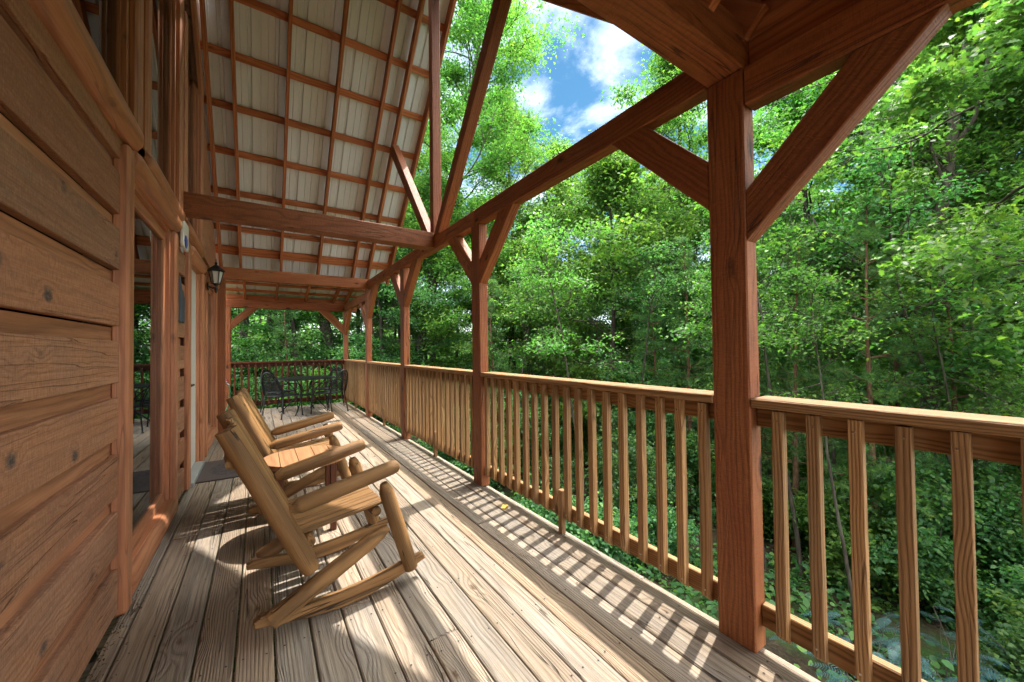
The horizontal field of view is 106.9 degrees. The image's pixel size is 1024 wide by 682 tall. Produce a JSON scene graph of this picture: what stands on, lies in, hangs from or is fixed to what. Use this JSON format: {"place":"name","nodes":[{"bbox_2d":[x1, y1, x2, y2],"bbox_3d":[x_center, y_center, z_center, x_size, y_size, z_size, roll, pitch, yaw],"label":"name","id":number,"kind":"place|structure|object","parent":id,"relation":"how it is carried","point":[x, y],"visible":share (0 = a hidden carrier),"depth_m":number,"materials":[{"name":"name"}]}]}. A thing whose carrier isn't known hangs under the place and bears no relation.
{"place":"outdoors","nodes":[
{"label":"outdoors","id":0,"kind":"place"},
{"bbox_2d":[78,402,820,681],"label":"deck floor","id":1,"kind":"structure","parent":0,"point":[488,589],"depth_m":1.91,"materials":[{"name":"brown wood"}]},
{"bbox_2d":[195,460,238,483],"bbox_3d":[-3.123,1.406,4.216,0.520,0.011,0.840,0,-1,-34],"label":"door mat","id":2,"kind":"object","parent":1,"relation":"on","point":[214,470],"depth_m":4.03,"materials":[{"name":"fabric"}]},
{"bbox_2d":[261,372,303,419],"bbox_3d":[-4.530,1.042,7.428,0.550,0.900,0.638,-1,-1,14],"label":"patio chair","id":3,"kind":"object","parent":1,"relation":"on","point":[270,388],"visible":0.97,"depth_m":7.25,"materials":[{"name":"black metal"}]},
{"bbox_2d":[226,388,350,514],"bbox_3d":[-1.875,0.893,3.324,0.957,0.972,0.734,0,-1,-31],"label":"rocking chair","id":4,"kind":"object","parent":1,"relation":"on","point":[241,403],"visible":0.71,"depth_m":3.10,"materials":[{"name":"brown wood"}]},
{"bbox_2d":[273,376,334,415],"bbox_3d":[-4.387,1.141,8.053,1.160,0.732,1.160,-2,-1,36],"label":"patio table","id":5,"kind":"object","parent":1,"relation":"on","point":[298,378],"visible":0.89,"depth_m":8.01,"materials":[{"name":"black metal"}]},
{"bbox_2d":[264,445,344,529],"bbox_3d":[-1.505,1.099,2.770,0.549,0.532,0.552,0,-1,-34],"label":"side table","id":6,"kind":"object","parent":1,"relation":"on","point":[276,461],"visible":0.37,"depth_m":2.75,"materials":[{"name":"brown wood"}]},
{"bbox_2d":[215,408,424,628],"bbox_3d":[-1.067,0.861,2.140,0.957,0.972,0.734,0,-1,-38],"label":"rocking chair","id":7,"kind":"object","parent":1,"relation":"on","point":[293,523],"visible":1,"depth_m":1.93,"materials":[{"name":"brown wood"}]},
{"bbox_2d":[310,369,348,413],"bbox_3d":[-3.759,1.041,7.909,0.638,0.900,0.550,-1,-1,14],"label":"patio chair","id":8,"kind":"object","parent":1,"relation":"on","point":[331,390],"visible":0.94,"depth_m":7.82,"materials":[{"name":"black metal"}]},
{"bbox_2d":[344,359,365,408],"bbox_3d":[-3.451,0.963,8.466,0.152,1.069,2.251,0,-1,-34],"label":"deck railing","id":9,"kind":"object","parent":1,"relation":"on","point":[355,392],"visible":0.84,"depth_m":8.26,"materials":[{"name":"brown wood"}]},
{"bbox_2d":[367,361,400,427],"bbox_3d":[-2.162,0.909,6.519,0.152,1.069,2.102,0,-1,-34],"label":"deck railing","id":10,"kind":"object","parent":1,"relation":"on","point":[385,391],"visible":0.91,"depth_m":6.37,"materials":[{"name":"brown wood"}]},
{"bbox_2d":[404,365,473,468],"bbox_3d":[-0.907,0.858,4.625,0.152,1.069,2.127,0,-1,-34],"label":"deck railing","id":11,"kind":"object","parent":1,"relation":"on","point":[431,417],"visible":0.91,"depth_m":4.38,"materials":[{"name":"brown wood"}]},
{"bbox_2d":[183,0,981,652],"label":"timber porch","id":12,"kind":"object","parent":1,"relation":"on","point":[319,114],"visible":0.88,"depth_m":3.62,"materials":[{"name":"brown wood"}]},
{"bbox_2d":[231,359,343,405],"bbox_3d":[-5.113,0.945,8.795,2.258,0.980,0.150,0,-1,-34],"label":"deck railing","id":13,"kind":"object","parent":12,"relation":"attached to","point":[275,364],"visible":0.79,"depth_m":8.72,"materials":[{"name":"wood"}]},
{"bbox_2d":[751,396,1023,681],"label":"deck railing","id":14,"kind":"object","parent":12,"relation":"attached to","point":[963,440],"visible":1,"depth_m":1.31,"materials":[{"name":"brown wood"}]},
{"bbox_2d":[480,372,717,601],"bbox_3d":[0.378,0.804,2.686,0.152,1.069,2.207,0,-1,-34],"label":"deck railing","id":15,"kind":"object","parent":1,"relation":"on","point":[679,403],"visible":0.93,"depth_m":2.29,"materials":[{"name":"brown wood"}]},
{"bbox_2d":[190,355,1015,681],"bbox_3d":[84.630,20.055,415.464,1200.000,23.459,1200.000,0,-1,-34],"label":"ground","id":16,"kind":"structure","parent":0,"point":[792,653],"depth_m":5.76,"materials":[{"name":"green plant"}]},
{"bbox_2d":[0,0,225,681],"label":"log cabin","id":17,"kind":"object","parent":16,"relation":"on","point":[112,387],"visible":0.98,"depth_m":1.62,"materials":[{"name":"brown wood"}]},
{"bbox_2d":[28,0,143,151],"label":"window","id":18,"kind":"structure","parent":17,"relation":"in","point":[102,41],"depth_m":1.77,"materials":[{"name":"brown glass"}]},
{"bbox_2d":[98,143,182,616],"bbox_3d":[-2.349,0.180,2.452,0.162,2.380,1.400,0,-1,-34],"label":"window","id":19,"kind":"structure","parent":17,"relation":"in","point":[146,445],"depth_m":2.41,"materials":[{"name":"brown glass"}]},
{"bbox_2d":[138,0,185,221],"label":"window","id":20,"kind":"structure","parent":17,"relation":"in","point":[162,151],"depth_m":2.98,"materials":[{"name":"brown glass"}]},
{"bbox_2d":[180,242,206,490],"bbox_3d":[-3.359,0.241,3.976,0.162,2.340,1.168,0,-1,-34],"label":"door","id":21,"kind":"structure","parent":17,"relation":"in","point":[193,371],"depth_m":4.10,"materials":[{"name":"paint"}]},
{"bbox_2d":[183,0,205,257],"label":"window","id":22,"kind":"structure","parent":17,"relation":"in","point":[193,182],"depth_m":4.12,"materials":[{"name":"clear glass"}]},
{"bbox_2d":[204,271,219,456],"bbox_3d":[-4.204,0.266,5.253,0.162,2.360,1.410,0,-1,-34],"label":"window","id":23,"kind":"structure","parent":17,"relation":"in","point":[211,298],"depth_m":5.67,"materials":[{"name":"clear glass"}]},
{"bbox_2d":[207,259,224,292],"bbox_3d":[-3.713,-0.816,4.761,0.184,0.432,0.159,0,-1,-34],"label":"wall lantern","id":24,"kind":"object","parent":17,"relation":"attached to","point":[216,272],"depth_m":4.73,"materials":[{"name":"black metal"}]},
{"bbox_2d":[237,373,294,408],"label":"shrub","id":25,"kind":"object","parent":16,"relation":"on","point":[252,393],"visible":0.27,"depth_m":10.86,"materials":[{"name":"green plant"}]},
{"bbox_2d":[256,309,311,377],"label":"tree","id":26,"kind":"object","parent":16,"relation":"on","point":[279,329],"visible":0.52,"depth_m":11.91,"materials":[{"name":"green plant"}]},
{"bbox_2d":[231,308,356,388],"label":"broadleaf tree","id":27,"kind":"object","parent":16,"relation":"on","point":[246,354],"visible":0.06,"depth_m":11.86,"materials":[{"name":"green plant"}]},
{"bbox_2d":[231,308,363,396],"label":"broadleaf tree","id":28,"kind":"object","parent":16,"relation":"on","point":[300,313],"visible":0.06,"depth_m":13.01,"materials":[{"name":"green plant"}]},
{"bbox_2d":[232,308,390,372],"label":"broadleaf tree","id":29,"kind":"object","parent":16,"relation":"on","point":[300,349],"visible":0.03,"depth_m":14.32,"materials":[{"name":"green plant"}]},
{"bbox_2d":[272,367,350,405],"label":"shrub","id":30,"kind":"object","parent":16,"relation":"on","point":[316,374],"visible":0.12,"depth_m":10.52,"materials":[{"name":"green plant"}]},
{"bbox_2d":[324,330,399,402],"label":"shrub","id":31,"kind":"object","parent":16,"relation":"on","point":[361,353],"visible":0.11,"depth_m":12.17,"materials":[{"name":"green plant"}]},
{"bbox_2d":[274,247,470,392],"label":"broadleaf tree","id":32,"kind":"object","parent":16,"relation":"on","point":[327,353],"visible":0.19,"depth_m":13.20,"materials":[{"name":"green plant"}]},
{"bbox_2d":[317,157,427,371],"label":"broadleaf tree","id":33,"kind":"object","parent":16,"relation":"on","point":[324,329],"visible":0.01,"depth_m":13.50,"materials":[{"name":"green plant"}]},
{"bbox_2d":[355,97,461,345],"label":"broadleaf tree","id":34,"kind":"object","parent":16,"relation":"on","point":[418,169],"visible":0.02,"depth_m":20.54,"materials":[{"name":"green plant"}]},
{"bbox_2d":[374,162,518,380],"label":"broadleaf tree","id":35,"kind":"object","parent":16,"relation":"on","point":[440,265],"visible":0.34,"depth_m":13.81,"materials":[{"name":"green plant"}]},
{"bbox_2d":[422,209,507,382],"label":"broadleaf tree","id":36,"kind":"object","parent":16,"relation":"on","point":[457,355],"visible":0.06,"depth_m":19.05,"materials":[{"name":"green plant"}]},
{"bbox_2d":[375,0,584,364],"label":"broadleaf tree","id":37,"kind":"object","parent":16,"relation":"on","point":[475,22],"visible":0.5,"depth_m":14.14,"materials":[{"name":"green plant"}]},
{"bbox_2d":[449,439,520,491],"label":"shrub","id":38,"kind":"object","parent":16,"relation":"on","point":[468,469],"visible":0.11,"depth_m":8.95,"materials":[{"name":"green plant"}]},
{"bbox_2d":[469,266,521,405],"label":"pine tree","id":39,"kind":"object","parent":16,"relation":"on","point":[490,304],"visible":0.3,"depth_m":11.99,"materials":[{"name":"green plant"}]},
{"bbox_2d":[447,79,572,371],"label":"broadleaf tree","id":40,"kind":"object","parent":16,"relation":"on","point":[506,184],"visible":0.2,"depth_m":18.77,"materials":[{"name":"green plant"}]},
{"bbox_2d":[450,243,584,377],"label":"broadleaf tree","id":41,"kind":"object","parent":16,"relation":"on","point":[505,333],"visible":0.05,"depth_m":17.57,"materials":[{"name":"green plant"}]},
{"bbox_2d":[441,231,597,403],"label":"broadleaf tree","id":42,"kind":"object","parent":16,"relation":"on","point":[499,279],"visible":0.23,"depth_m":14.40,"materials":[{"name":"green plant"}]},
{"bbox_2d":[487,264,556,374],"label":"sapling","id":43,"kind":"object","parent":16,"relation":"on","point":[538,294],"visible":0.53,"depth_m":12.05,"materials":[{"name":"green plant"}]},
{"bbox_2d":[490,389,561,479],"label":"shrub","id":44,"kind":"object","parent":16,"relation":"on","point":[530,441],"visible":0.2,"depth_m":9.82,"materials":[{"name":"green plant"}]},
{"bbox_2d":[488,270,565,405],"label":"sapling","id":45,"kind":"object","parent":16,"relation":"on","point":[508,354],"visible":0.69,"depth_m":11.40,"materials":[{"name":"green plant"}]},
{"bbox_2d":[529,393,574,454],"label":"shrub","id":46,"kind":"object","parent":16,"relation":"on","point":[560,425],"visible":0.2,"depth_m":11.99,"materials":[{"name":"green plant"}]},
{"bbox_2d":[521,451,583,497],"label":"shrub","id":47,"kind":"object","parent":16,"relation":"on","point":[561,473],"visible":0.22,"depth_m":9.08,"materials":[{"name":"green plant"}]},
{"bbox_2d":[501,492,613,552],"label":"shrub","id":48,"kind":"object","parent":16,"relation":"on","point":[580,534],"visible":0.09,"depth_m":5.99,"materials":[{"name":"green plant"}]},
{"bbox_2d":[501,209,630,500],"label":"sapling","id":49,"kind":"object","parent":16,"relation":"on","point":[537,235],"visible":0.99,"depth_m":8.82,"materials":[{"name":"green plant"}]},
{"bbox_2d":[504,130,642,380],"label":"broadleaf tree","id":50,"kind":"object","parent":16,"relation":"on","point":[557,146],"visible":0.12,"depth_m":18.22,"materials":[{"name":"green plant"}]},
{"bbox_2d":[559,415,611,466],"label":"shrub","id":51,"kind":"object","parent":16,"relation":"on","point":[585,442],"visible":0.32,"depth_m":12.18,"materials":[{"name":"green plant"}]},
{"bbox_2d":[580,293,614,438],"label":"pine tree","id":52,"kind":"object","parent":16,"relation":"on","point":[597,310],"visible":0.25,"depth_m":12.63,"materials":[{"name":"green plant"}]},
{"bbox_2d":[548,491,649,569],"bbox_3d":[1.220,3.453,6.607,2.128,1.526,1.816,-1,-1,8],"label":"shrub","id":53,"kind":"object","parent":16,"relation":"on","point":[614,554],"visible":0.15,"depth_m":6.36,"materials":[{"name":"green plant"}]},
{"bbox_2d":[231,285,1017,465],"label":"woods","id":54,"kind":"object","parent":16,"relation":"on","point":[263,320],"visible":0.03,"depth_m":26.48,"materials":[{"name":"green plant"}]},
{"bbox_2d":[231,393,1022,681],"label":"ground cover","id":55,"kind":"object","parent":16,"relation":"on","point":[846,619],"visible":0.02,"depth_m":5.81,"materials":[{"name":"green plant"}]},
{"bbox_2d":[583,405,674,504],"bbox_3d":[2.842,2.831,9.458,2.343,2.846,2.622,-1,-1,0],"label":"shrub","id":56,"kind":"object","parent":16,"relation":"on","point":[599,438],"visible":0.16,"depth_m":9.11,"materials":[{"name":"green plant"}]},
{"bbox_2d":[561,262,713,412],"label":"broadleaf tree","id":57,"kind":"object","parent":16,"relation":"on","point":[622,322],"visible":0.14,"depth_m":17.12,"materials":[{"name":"green plant"}]},
{"bbox_2d":[588,431,695,529],"bbox_3d":[2.721,2.990,7.742,2.275,2.470,2.033,-1,-1,-1],"label":"shrub","id":58,"kind":"object","parent":16,"relation":"on","point":[651,494],"visible":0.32,"depth_m":7.71,"materials":[{"name":"green plant"}]},
{"bbox_2d":[584,236,711,386],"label":"sapling","id":59,"kind":"object","parent":16,"relation":"on","point":[650,284],"visible":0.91,"depth_m":9.23,"materials":[{"name":"green plant"}]},
{"bbox_2d":[592,246,710,364],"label":"sapling","id":60,"kind":"object","parent":16,"relation":"on","point":[630,272],"visible":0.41,"depth_m":11.65,"materials":[{"name":"green plant"}]},
{"bbox_2d":[490,130,818,457],"bbox_3d":[3.515,-0.933,11.731,8.710,10.978,7.315,-1,-1,2],"label":"broadleaf tree","id":61,"kind":"object","parent":16,"relation":"on","point":[608,177],"visible":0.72,"depth_m":11.47,"materials":[{"name":"green plant"}]},
{"bbox_2d":[622,265,698,469],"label":"pine tree","id":62,"kind":"object","parent":16,"relation":"on","point":[642,333],"visible":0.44,"depth_m":9.70,"materials":[{"name":"green plant"}]},
{"bbox_2d":[621,500,700,578],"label":"shrub","id":63,"kind":"object","parent":16,"relation":"on","point":[672,534],"visible":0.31,"depth_m":6.76,"materials":[{"name":"green plant"}]},
{"bbox_2d":[628,409,714,516],"bbox_3d":[3.522,2.877,9.366,2.590,2.812,2.314,-1,-1,0],"label":"shrub","id":64,"kind":"object","parent":16,"relation":"on","point":[689,455],"visible":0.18,"depth_m":8.93,"materials":[{"name":"green plant"}]},
{"bbox_2d":[588,146,756,388],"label":"broadleaf tree","id":65,"kind":"object","parent":16,"relation":"on","point":[671,200],"visible":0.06,"depth_m":15.02,"materials":[{"name":"green plant"}]},
{"bbox_2d":[649,234,713,509],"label":"pine tree","id":66,"kind":"object","parent":16,"relation":"on","point":[690,424],"visible":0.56,"depth_m":9.40,"materials":[{"name":"green plant"}]},
{"bbox_2d":[571,44,802,428],"bbox_3d":[6.511,-3.375,13.822,8.746,17.329,6.761,0,-1,-25],"label":"broadleaf tree","id":67,"kind":"object","parent":16,"relation":"on","point":[666,71],"visible":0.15,"depth_m":13.16,"materials":[{"name":"green plant"}]},
{"bbox_2d":[600,261,806,481],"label":"broadleaf tree","id":68,"kind":"object","parent":16,"relation":"on","point":[666,356],"visible":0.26,"depth_m":11.13,"materials":[{"name":"green plant"}]},
{"bbox_2d":[670,260,812,572],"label":"sapling","id":69,"kind":"object","parent":16,"relation":"on","point":[705,276],"visible":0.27,"depth_m":7.04,"materials":[{"name":"green plant"}]},
{"bbox_2d":[678,231,807,482],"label":"sapling","id":70,"kind":"object","parent":16,"relation":"on","point":[766,383],"visible":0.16,"depth_m":8.66,"materials":[{"name":"green plant"}]},
{"bbox_2d":[690,443,797,541],"bbox_3d":[5.191,3.299,8.394,2.064,2.012,2.175,-1,-1,8],"label":"shrub","id":71,"kind":"object","parent":16,"relation":"on","point":[766,499],"visible":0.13,"depth_m":7.90,"materials":[{"name":"green plant"}]},
{"bbox_2d":[710,266,805,500],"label":"pine tree","id":72,"kind":"object","parent":16,"relation":"on","point":[775,354],"visible":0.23,"depth_m":8.19,"materials":[{"name":"green plant"}]},
{"bbox_2d":[654,164,862,578],"bbox_3d":[4.849,0.407,7.339,4.295,8.256,2.999,0,-1,-34],"label":"sapling","id":73,"kind":"object","parent":16,"relation":"on","point":[770,338],"visible":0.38,"depth_m":6.96,"materials":[{"name":"green plant"}]},
{"bbox_2d":[764,470,827,554],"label":"shrub","id":74,"kind":"object","parent":16,"relation":"on","point":[805,542],"visible":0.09,"depth_m":7.70,"materials":[{"name":"green plant"}]},
{"bbox_2d":[759,222,867,551],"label":"pine tree","id":75,"kind":"object","parent":16,"relation":"on","point":[795,437],"visible":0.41,"depth_m":7.61,"materials":[{"name":"green plant"}]},
{"bbox_2d":[672,51,955,450],"bbox_3d":[9.323,-2.424,11.611,7.871,15.596,6.085,-1,-1,-7],"label":"broadleaf tree","id":76,"kind":"object","parent":16,"relation":"on","point":[799,100],"visible":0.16,"depth_m":11.43,"materials":[{"name":"green plant"}]},
{"bbox_2d":[756,201,883,489],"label":"sapling","id":77,"kind":"object","parent":16,"relation":"on","point":[796,217],"visible":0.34,"depth_m":9.72,"materials":[{"name":"green plant"}]},
{"bbox_2d":[787,285,868,474],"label":"pine tree","id":78,"kind":"object","parent":16,"relation":"on","point":[839,450],"visible":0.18,"depth_m":10.68,"materials":[{"name":"green plant"}]},
{"bbox_2d":[757,256,908,623],"bbox_3d":[4.923,1.514,5.963,3.062,5.887,2.138,0,-1,-12],"label":"sapling","id":79,"kind":"object","parent":16,"relation":"on","point":[817,284],"visible":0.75,"depth_m":6.01,"materials":[{"name":"green plant"}]},
{"bbox_2d":[771,611,934,679],"bbox_3d":[4.293,3.727,4.580,1.648,0.829,1.277,0,-1,-18],"label":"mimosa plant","id":80,"kind":"object","parent":16,"relation":"on","point":[892,649],"visible":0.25,"depth_m":4.65,"materials":[{"name":"green plant"}]},
{"bbox_2d":[771,473,944,615],"bbox_3d":[5.949,3.332,6.639,2.288,2.117,2.172,-1,-1,7],"label":"shrub","id":81,"kind":"object","parent":16,"relation":"on","point":[837,565],"visible":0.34,"depth_m":6.41,"materials":[{"name":"green plant"}]},
{"bbox_2d":[694,50,1023,462],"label":"broadleaf tree","id":82,"kind":"object","parent":16,"relation":"on","point":[848,268],"visible":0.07,"depth_m":11.10,"materials":[{"name":"green plant"}]},
{"bbox_2d":[708,19,1023,506],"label":"oak tree","id":83,"kind":"object","parent":16,"relation":"on","point":[988,345],"visible":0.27,"depth_m":7.69,"materials":[{"name":"green plant"}]},
{"bbox_2d":[760,262,982,466],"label":"broadleaf tree","id":84,"kind":"object","parent":16,"relation":"on","point":[798,373],"visible":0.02,"depth_m":13.77,"materials":[{"name":"green plant"}]},
{"bbox_2d":[802,191,947,588],"bbox_3d":[6.392,0.930,6.607,2.714,7.247,2.137,0,-1,-41],"label":"pine tree","id":85,"kind":"object","parent":16,"relation":"on","point":[866,234],"visible":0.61,"depth_m":6.74,"materials":[{"name":"green plant"}]},
{"bbox_2d":[757,191,1011,449],"bbox_3d":[12.240,0.093,13.564,7.315,10.978,8.710,-1,-1,20],"label":"broadleaf tree","id":86,"kind":"object","parent":16,"relation":"on","point":[882,369],"visible":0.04,"depth_m":13.31,"materials":[{"name":"green plant"}]},
{"bbox_2d":[840,239,938,470],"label":"pine tree","id":87,"kind":"object","parent":16,"relation":"on","point":[891,448],"visible":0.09,"depth_m":9.21,"materials":[{"name":"green plant"}]},
{"bbox_2d":[766,0,1023,364],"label":"oak tree","id":88,"kind":"object","parent":16,"relation":"on","point":[1006,17],"visible":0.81,"depth_m":4.29,"materials":[{"name":"green plant"}]},
{"bbox_2d":[794,53,1014,488],"bbox_3d":[12.303,-2.434,11.068,6.085,15.596,7.871,-1,-1,14],"label":"broadleaf tree","id":89,"kind":"object","parent":16,"relation":"on","point":[827,199],"visible":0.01,"depth_m":11.82,"materials":[{"name":"green plant"}]},
{"bbox_2d":[791,127,1023,599],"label":"sapling","id":90,"kind":"object","parent":16,"relation":"on","point":[867,170],"visible":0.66,"depth_m":6.67,"materials":[{"name":"green plant"}]},
{"bbox_2d":[825,445,1000,622],"bbox_3d":[6.282,3.072,6.331,2.464,2.675,2.202,0,-1,-23],"label":"shrub","id":91,"kind":"object","parent":16,"relation":"on","point":[931,574],"visible":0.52,"depth_m":5.96,"materials":[{"name":"green plant"}]},
{"bbox_2d":[806,239,1023,417],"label":"sapling","id":92,"kind":"object","parent":16,"relation":"on","point":[996,411],"visible":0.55,"depth_m":6.04,"materials":[{"name":"green plant"}]},
{"bbox_2d":[818,27,1023,413],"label":"broadleaf tree","id":93,"kind":"object","parent":16,"relation":"on","point":[1015,155],"visible":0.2,"depth_m":7.79,"materials":[{"name":"green plant"}]},
{"bbox_2d":[843,72,1023,460],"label":"broadleaf tree","id":94,"kind":"object","parent":16,"relation":"on","point":[922,119],"visible":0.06,"depth_m":8.95,"materials":[{"name":"green plant"}]},
{"bbox_2d":[846,210,1023,519],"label":"sapling","id":95,"kind":"object","parent":16,"relation":"on","point":[994,383],"visible":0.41,"depth_m":6.38,"materials":[{"name":"green plant"}]},
{"bbox_2d":[871,605,1011,681],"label":"mimosa plant","id":96,"kind":"object","parent":16,"relation":"on","point":[940,658],"visible":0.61,"depth_m":4.62,"materials":[{"name":"green plant"}]},
{"bbox_2d":[860,173,1023,501],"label":"broadleaf tree","id":97,"kind":"object","parent":16,"relation":"on","point":[987,197],"visible":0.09,"depth_m":7.27,"materials":[{"name":"green plant"}]},
{"bbox_2d":[878,227,1023,502],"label":"pine tree","id":98,"kind":"object","parent":16,"relation":"on","point":[953,393],"visible":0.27,"depth_m":6.75,"materials":[{"name":"green plant"}]},
{"bbox_2d":[916,454,1023,601],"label":"shrub","id":99,"kind":"object","parent":16,"relation":"on","point":[982,543],"visible":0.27,"depth_m":6.15,"materials":[{"name":"green plant"}]},
{"bbox_2d":[919,300,1021,489],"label":"pine tree","id":100,"kind":"object","parent":16,"relation":"on","point":[965,389],"visible":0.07,"depth_m":6.91,"materials":[{"name":"green plant"}]},
{"bbox_2d":[919,459,1023,593],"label":"shrub","id":101,"kind":"object","parent":16,"relation":"on","point":[1016,517],"visible":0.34,"depth_m":6.09,"materials":[{"name":"green plant"}]},
{"bbox_2d":[941,612,1023,681],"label":"shrub","id":102,"kind":"object","parent":16,"relation":"on","point":[1015,652],"visible":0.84,"depth_m":4.50,"materials":[{"name":"green plant"}]},
{"bbox_2d":[949,554,1023,651],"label":"shrub","id":103,"kind":"object","parent":16,"relation":"on","point":[1018,582],"visible":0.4,"depth_m":5.39,"materials":[{"name":"green plant"}]},
{"bbox_2d":[980,564,1023,658],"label":"shrub","id":104,"kind":"object","parent":16,"relation":"on","point":[1019,606],"visible":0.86,"depth_m":4.78,"materials":[{"name":"green plant"}]},
{"bbox_2d":[300,0,1019,349],"label":"sky","id":105,"kind":"structure","parent":0,"point":[572,94],"materials":[{"name":"blue"}]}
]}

